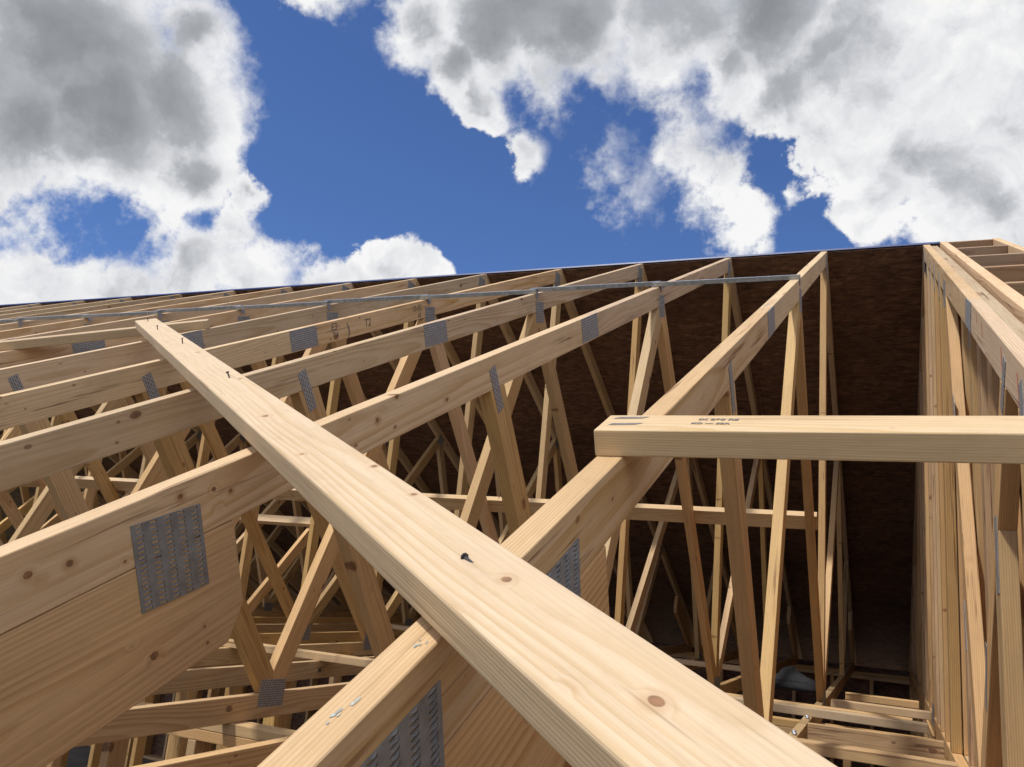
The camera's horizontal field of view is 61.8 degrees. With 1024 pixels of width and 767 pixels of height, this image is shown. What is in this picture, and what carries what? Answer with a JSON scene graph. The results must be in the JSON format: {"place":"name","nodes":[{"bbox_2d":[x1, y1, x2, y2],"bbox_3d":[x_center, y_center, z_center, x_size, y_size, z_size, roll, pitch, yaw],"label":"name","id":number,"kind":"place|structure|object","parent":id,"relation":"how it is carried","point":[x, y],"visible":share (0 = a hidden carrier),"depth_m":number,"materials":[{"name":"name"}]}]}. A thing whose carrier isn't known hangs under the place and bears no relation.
{"place":"outdoors","nodes":[
{"label":"outdoors","id":0,"kind":"place"},
{"bbox_2d":[66,745,157,766],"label":"floor","id":1,"kind":"structure","parent":0,"point":[78,756],"depth_m":12.65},
{"bbox_2d":[45,702,295,766],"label":"partition wall","id":2,"kind":"structure","parent":1,"relation":"on","point":[200,740],"depth_m":3.09,"materials":[{"name":"beige wood"}]},
{"bbox_2d":[46,659,310,766],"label":"partition wall","id":3,"kind":"structure","parent":1,"relation":"on","point":[175,746],"depth_m":4.80,"materials":[{"name":"beige wood"}]},
{"bbox_2d":[60,680,296,766],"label":"partition wall","id":4,"kind":"structure","parent":1,"relation":"on","point":[212,692],"depth_m":7.61,"materials":[{"name":"beige wood"}]},
{"bbox_2d":[59,676,935,766],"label":"bearing wall","id":5,"kind":"structure","parent":1,"relation":"on","point":[786,725],"depth_m":6.18,"materials":[{"name":"beige wood"}]},
{"bbox_2d":[0,509,6,544],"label":"roof truss","id":6,"kind":"object","parent":5,"relation":"on","point":[3,538],"depth_m":11.30,"materials":[{"name":"brown wood"}]},
{"bbox_2d":[0,434,106,516],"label":"roof truss","id":7,"kind":"object","parent":5,"relation":"on","point":[25,495],"depth_m":10.96,"materials":[{"name":"brown wood"}]},
{"bbox_2d":[116,490,124,496],"bbox_3d":[-6.513,0.712,8.820,0.039,3.079,12.448,-1,-14,23],"label":"roof truss","id":8,"kind":"object","parent":5,"relation":"on","point":[121,493],"visible":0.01,"depth_m":11.58,"materials":[{"name":"brown wood"}]},
{"bbox_2d":[7,419,269,596],"bbox_3d":[-5.954,0.707,8.577,0.039,3.079,12.448,-1,-14,23],"label":"roof truss","id":9,"kind":"object","parent":5,"relation":"on","point":[252,585],"visible":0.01,"depth_m":10.98,"materials":[{"name":"brown wood"}]},
{"bbox_2d":[0,404,297,600],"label":"roof truss","id":10,"kind":"object","parent":5,"relation":"on","point":[24,509],"visible":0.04,"depth_m":10.10,"materials":[{"name":"brown wood"}]},
{"bbox_2d":[0,304,336,604],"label":"roof truss","id":11,"kind":"object","parent":5,"relation":"on","point":[295,581],"visible":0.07,"depth_m":9.53,"materials":[{"name":"brown wood"}]},
{"bbox_2d":[0,301,348,608],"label":"roof truss","id":12,"kind":"object","parent":5,"relation":"on","point":[192,440],"visible":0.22,"depth_m":9.58,"materials":[{"name":"brown wood"}]},
{"bbox_2d":[0,297,401,612],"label":"roof truss","id":13,"kind":"object","parent":5,"relation":"on","point":[11,511],"visible":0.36,"depth_m":9.11,"materials":[{"name":"brown wood"}]},
{"bbox_2d":[0,291,418,623],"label":"roof truss","id":14,"kind":"object","parent":5,"relation":"on","point":[102,480],"visible":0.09,"depth_m":6.74,"materials":[{"name":"brown wood"}]},
{"bbox_2d":[0,319,22,325],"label":"steel spacer","id":15,"kind":"object","parent":14,"relation":"attached to","point":[19,321],"visible":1,"depth_m":5.63,"materials":[{"name":"silver metal"}]},
{"bbox_2d":[0,294,420,617],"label":"roof truss","id":16,"kind":"object","parent":5,"relation":"on","point":[296,511],"visible":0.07,"depth_m":7.65,"materials":[{"name":"brown wood"}]},
{"bbox_2d":[20,480,40,486],"bbox_3d":[-5.106,0.792,7.256,3.901,0.138,0.088,-1,-14,23],"label":"web brace","id":17,"kind":"object","parent":16,"relation":"attached to","point":[34,484],"visible":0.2,"depth_m":6.66,"materials":[{"name":"brown wood"}]},
{"bbox_2d":[0,287,431,632],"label":"roof truss","id":18,"kind":"object","parent":5,"relation":"on","point":[259,594],"visible":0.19,"depth_m":6.76,"materials":[{"name":"brown wood"}]},
{"bbox_2d":[17,314,91,321],"bbox_3d":[-2.964,-0.413,5.532,0.648,0.055,0.046,-1,-14,23],"label":"steel spacer","id":19,"kind":"object","parent":18,"relation":"attached to","point":[51,317],"visible":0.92,"depth_m":5.51,"materials":[{"name":"silver metal"}]},
{"bbox_2d":[0,319,209,350],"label":"cross brace","id":20,"kind":"object","parent":18,"relation":"on","point":[51,340],"visible":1,"depth_m":3.70,"materials":[{"name":"brown wood"}]},
{"bbox_2d":[0,283,499,646],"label":"roof truss","id":21,"kind":"object","parent":5,"relation":"on","point":[39,513],"visible":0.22,"depth_m":6.12,"materials":[{"name":"brown wood"}]},
{"bbox_2d":[80,311,161,318],"bbox_3d":[-2.414,-0.411,5.270,0.648,0.055,0.046,-1,-14,23],"label":"steel spacer","id":22,"kind":"object","parent":21,"relation":"attached to","point":[123,314],"visible":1,"depth_m":5.24,"materials":[{"name":"silver metal"}]},
{"bbox_2d":[0,279,533,666],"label":"roof truss","id":23,"kind":"object","parent":5,"relation":"on","point":[153,473],"visible":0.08,"depth_m":5.47,"materials":[{"name":"brown wood"}]},
{"bbox_2d":[156,305,244,313],"bbox_3d":[-1.846,-0.424,5.046,0.648,0.055,0.046,-1,-14,23],"label":"steel spacer","id":24,"kind":"object","parent":23,"relation":"attached to","point":[197,309],"visible":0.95,"depth_m":5.03,"materials":[{"name":"silver metal"}]},
{"bbox_2d":[238,514,310,526],"bbox_3d":[-2.122,1.220,7.654,3.850,0.088,0.088,-1,-14,23],"label":"web brace","id":25,"kind":"object","parent":23,"relation":"attached to","point":[284,520],"visible":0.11,"depth_m":7.59,"materials":[{"name":"brown wood"}]},
{"bbox_2d":[0,274,653,694],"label":"roof truss","id":26,"kind":"object","parent":5,"relation":"on","point":[66,494],"visible":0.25,"depth_m":4.04,"materials":[{"name":"brown wood"}]},
{"bbox_2d":[75,476,305,500],"bbox_3d":[-2.242,0.737,6.020,3.540,0.094,0.088,-1,-14,23],"label":"web brace","id":27,"kind":"object","parent":26,"relation":"attached to","point":[123,484],"depth_m":6.26,"materials":[{"name":"brown wood"}]},
{"bbox_2d":[233,301,330,309],"bbox_3d":[-1.295,-0.422,4.784,0.648,0.055,0.046,-1,-14,23],"label":"steel spacer","id":28,"kind":"object","parent":26,"relation":"attached to","point":[283,305],"visible":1,"depth_m":4.76,"materials":[{"name":"silver metal"}]},
{"bbox_2d":[222,639,373,666],"bbox_3d":[-1.294,1.471,4.724,1.700,0.038,0.089,-1,-14,23],"label":"blocking board","id":29,"kind":"object","parent":26,"relation":"on","point":[331,657],"visible":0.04,"depth_m":4.56,"materials":[{"name":"brown wood"}]},
{"bbox_2d":[0,269,694,746],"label":"roof truss","id":30,"kind":"object","parent":5,"relation":"on","point":[270,695],"visible":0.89,"depth_m":3.32,"materials":[{"name":"brown wood"}]},
{"bbox_2d":[323,294,430,303],"bbox_3d":[-0.728,-0.435,4.560,0.648,0.055,0.046,-1,-14,23],"label":"steel spacer","id":31,"kind":"object","parent":30,"relation":"attached to","point":[407,297],"visible":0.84,"depth_m":4.54,"materials":[{"name":"silver metal"}]},
{"bbox_2d":[0,264,738,766],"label":"roof truss","id":32,"kind":"object","parent":5,"relation":"on","point":[32,456],"visible":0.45,"depth_m":2.76,"materials":[{"name":"brown wood"}]},
{"bbox_2d":[419,289,538,299],"bbox_3d":[-0.177,-0.433,4.298,0.648,0.055,0.046,-1,-14,23],"label":"steel spacer","id":33,"kind":"object","parent":32,"relation":"attached to","point":[495,293],"visible":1,"depth_m":4.28,"materials":[{"name":"silver metal"}]},
{"bbox_2d":[0,258,801,766],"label":"roof truss","id":34,"kind":"object","parent":5,"relation":"on","point":[112,610],"visible":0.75,"depth_m":1.25,"materials":[{"name":"brown wood"}]},
{"bbox_2d":[391,624,740,671],"bbox_3d":[0.340,2.218,7.237,3.280,0.038,0.089,-1,-14,23],"label":"blocking board","id":35,"kind":"object","parent":34,"relation":"on","point":[679,660],"depth_m":6.73,"materials":[{"name":"brown wood"}]},
{"bbox_2d":[530,281,662,291],"bbox_3d":[0.390,-0.446,4.074,0.648,0.055,0.046,-1,-14,23],"label":"steel spacer","id":36,"kind":"object","parent":34,"relation":"attached to","point":[596,286],"visible":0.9,"depth_m":4.06,"materials":[{"name":"silver metal"}]},
{"bbox_2d":[422,493,817,529],"bbox_3d":[0.473,0.713,4.839,2.362,0.088,0.088,-1,-14,23],"label":"web brace","id":37,"kind":"object","parent":34,"relation":"attached to","point":[712,515],"visible":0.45,"depth_m":4.65,"materials":[{"name":"brown wood"}]},
{"bbox_2d":[731,696,927,732],"bbox_3d":[1.395,1.587,4.158,1.121,0.038,0.089,-1,-15,25],"label":"blocking board","id":38,"kind":"object","parent":34,"relation":"on","point":[880,721],"visible":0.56,"depth_m":4.03,"materials":[{"name":"brown wood"}]},
{"bbox_2d":[257,251,856,766],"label":"roof truss","id":39,"kind":"object","parent":5,"relation":"on","point":[421,691],"visible":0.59,"depth_m":1.09,"materials":[{"name":"brown wood"}]},
{"bbox_2d":[135,318,836,766],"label":"diagonal brace","id":40,"kind":"object","parent":39,"relation":"on","point":[571,678],"visible":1,"depth_m":0.62,"materials":[{"name":"brown wood"}]},
{"bbox_2d":[651,274,800,286],"bbox_3d":[0.941,-0.444,3.812,0.648,0.055,0.046,-1,-14,23],"label":"steel spacer","id":41,"kind":"object","parent":39,"relation":"attached to","point":[729,280],"visible":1,"depth_m":3.79,"materials":[{"name":"silver metal"}]},
{"bbox_2d":[775,665,815,692],"bbox_3d":[1.816,1.910,5.566,0.356,0.149,0.276,-1,-14,23],"label":"plastic sack","id":42,"kind":"object","parent":39,"relation":"on","point":[791,677],"visible":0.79,"depth_m":5.47,"materials":[{"name":"black plastic"}]},
{"bbox_2d":[594,415,1023,463],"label":"spanning board","id":43,"kind":"object","parent":39,"relation":"on","point":[971,439],"visible":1,"depth_m":1.09,"materials":[{"name":"brown wood"}]},
{"bbox_2d":[726,693,912,720],"bbox_3d":[1.423,1.616,4.273,1.041,0.038,0.089,-1,-15,26],"label":"blocking board","id":44,"kind":"object","parent":39,"relation":"on","point":[838,709],"visible":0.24,"depth_m":4.18,"materials":[{"name":"beige wood"}]},
{"bbox_2d":[793,737,957,766],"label":"blocking board","id":45,"kind":"object","parent":39,"relation":"on","point":[859,754],"visible":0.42,"depth_m":2.93,"materials":[{"name":"beige wood"}]},
{"bbox_2d":[807,722,944,759],"bbox_3d":[1.541,1.532,3.648,0.535,0.089,0.038,0,-14,21],"label":"blocking board","id":46,"kind":"object","parent":39,"relation":"attached to","point":[914,746],"visible":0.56,"depth_m":3.63,"materials":[{"name":"beige wood"}]},
{"bbox_2d":[87,642,909,766],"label":"wall","id":47,"kind":"structure","parent":1,"relation":"on","point":[879,682],"depth_m":9.73,"materials":[{"name":"brown wood"}]},
{"bbox_2d":[909,678,936,739],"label":"gable wall","id":48,"kind":"structure","parent":1,"relation":"on","point":[915,697],"depth_m":6.65,"materials":[{"name":"brown wood"}]},
{"bbox_2d":[909,244,1023,766],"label":"gable truss","id":49,"kind":"object","parent":48,"relation":"on","point":[949,294],"visible":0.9,"depth_m":3.01,"materials":[{"name":"brown wood"}]},
{"bbox_2d":[831,698,931,719],"bbox_3d":[1.961,1.737,4.567,0.490,0.038,0.089,-1,-14,23],"label":"blocking board","id":50,"kind":"object","parent":49,"relation":"on","point":[883,709],"visible":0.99,"depth_m":4.53,"materials":[{"name":"brown wood"}]},
{"bbox_2d":[845,692,918,708],"bbox_3d":[2.191,1.880,5.080,0.400,0.038,0.089,-1,-14,23],"label":"blocking board","id":51,"kind":"object","parent":49,"relation":"on","point":[882,700],"visible":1,"depth_m":5.04,"materials":[{"name":"beige wood"}]},
{"bbox_2d":[932,246,1023,766],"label":"stud frame","id":52,"kind":"object","parent":48,"relation":"on","point":[981,381],"visible":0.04,"depth_m":2.78,"materials":[{"name":"beige wood"}]},
{"bbox_2d":[0,244,939,671],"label":"roof sheathing","id":53,"kind":"object","parent":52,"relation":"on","point":[876,304],"visible":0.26,"depth_m":7.42,"materials":[{"name":"brown wood"}]},
{"bbox_2d":[0,242,939,654],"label":"roof membrane","id":54,"kind":"object","parent":53,"relation":"on","point":[510,272],"visible":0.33,"depth_m":6.41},
{"bbox_2d":[0,0,1023,304],"label":"sky","id":55,"kind":"structure","parent":0,"point":[148,147],"materials":[{"name":"blue"}]},
{"bbox_3d":[2.391,1.735,4.673,0.011,5.240,11.000,-1,-14,23],"label":"gable sheathing","id":56,"kind":"object","parent":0,"visible":0},
{"bbox_2d":[940,242,1023,323],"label":"ladder rail","id":57,"kind":"object","parent":56,"relation":"attached to","point":[1008,298],"visible":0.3,"depth_m":2.87,"materials":[{"name":"brown wood"}]},
{"bbox_2d":[948,239,992,247],"bbox_3d":[2.769,-0.820,5.182,0.240,0.095,0.071,-1,-14,23],"label":"lookout","id":58,"kind":"object","parent":57,"relation":"attached to","point":[972,243],"visible":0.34,"depth_m":5.16,"materials":[{"name":"beige wood"}]},
{"bbox_2d":[992,238,1023,252],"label":"fly rafter","id":59,"kind":"object","parent":58,"relation":"attached to","point":[1014,248],"visible":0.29,"depth_m":4.49,"materials":[{"name":"brown wood"}]},
{"bbox_2d":[956,245,1007,255],"bbox_3d":[2.506,-0.687,4.573,0.240,0.095,0.071,-1,-14,23],"label":"lookout","id":60,"kind":"object","parent":57,"relation":"attached to","point":[984,250],"visible":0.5,"depth_m":4.55,"materials":[{"name":"beige wood"}]},
{"bbox_2d":[968,253,1023,266],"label":"lookout","id":61,"kind":"object","parent":57,"relation":"attached to","point":[1000,259],"visible":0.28,"depth_m":3.94,"materials":[{"name":"beige wood"}]},
{"bbox_2d":[983,264,1023,281],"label":"lookout","id":62,"kind":"object","parent":57,"relation":"attached to","point":[1009,273],"visible":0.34,"depth_m":3.35,"materials":[{"name":"beige wood"}]},
{"bbox_2d":[1004,281,1023,295],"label":"lookout","id":63,"kind":"object","parent":57,"relation":"attached to","point":[1018,286],"visible":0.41,"depth_m":2.76,"materials":[{"name":"beige wood"}]}
]}

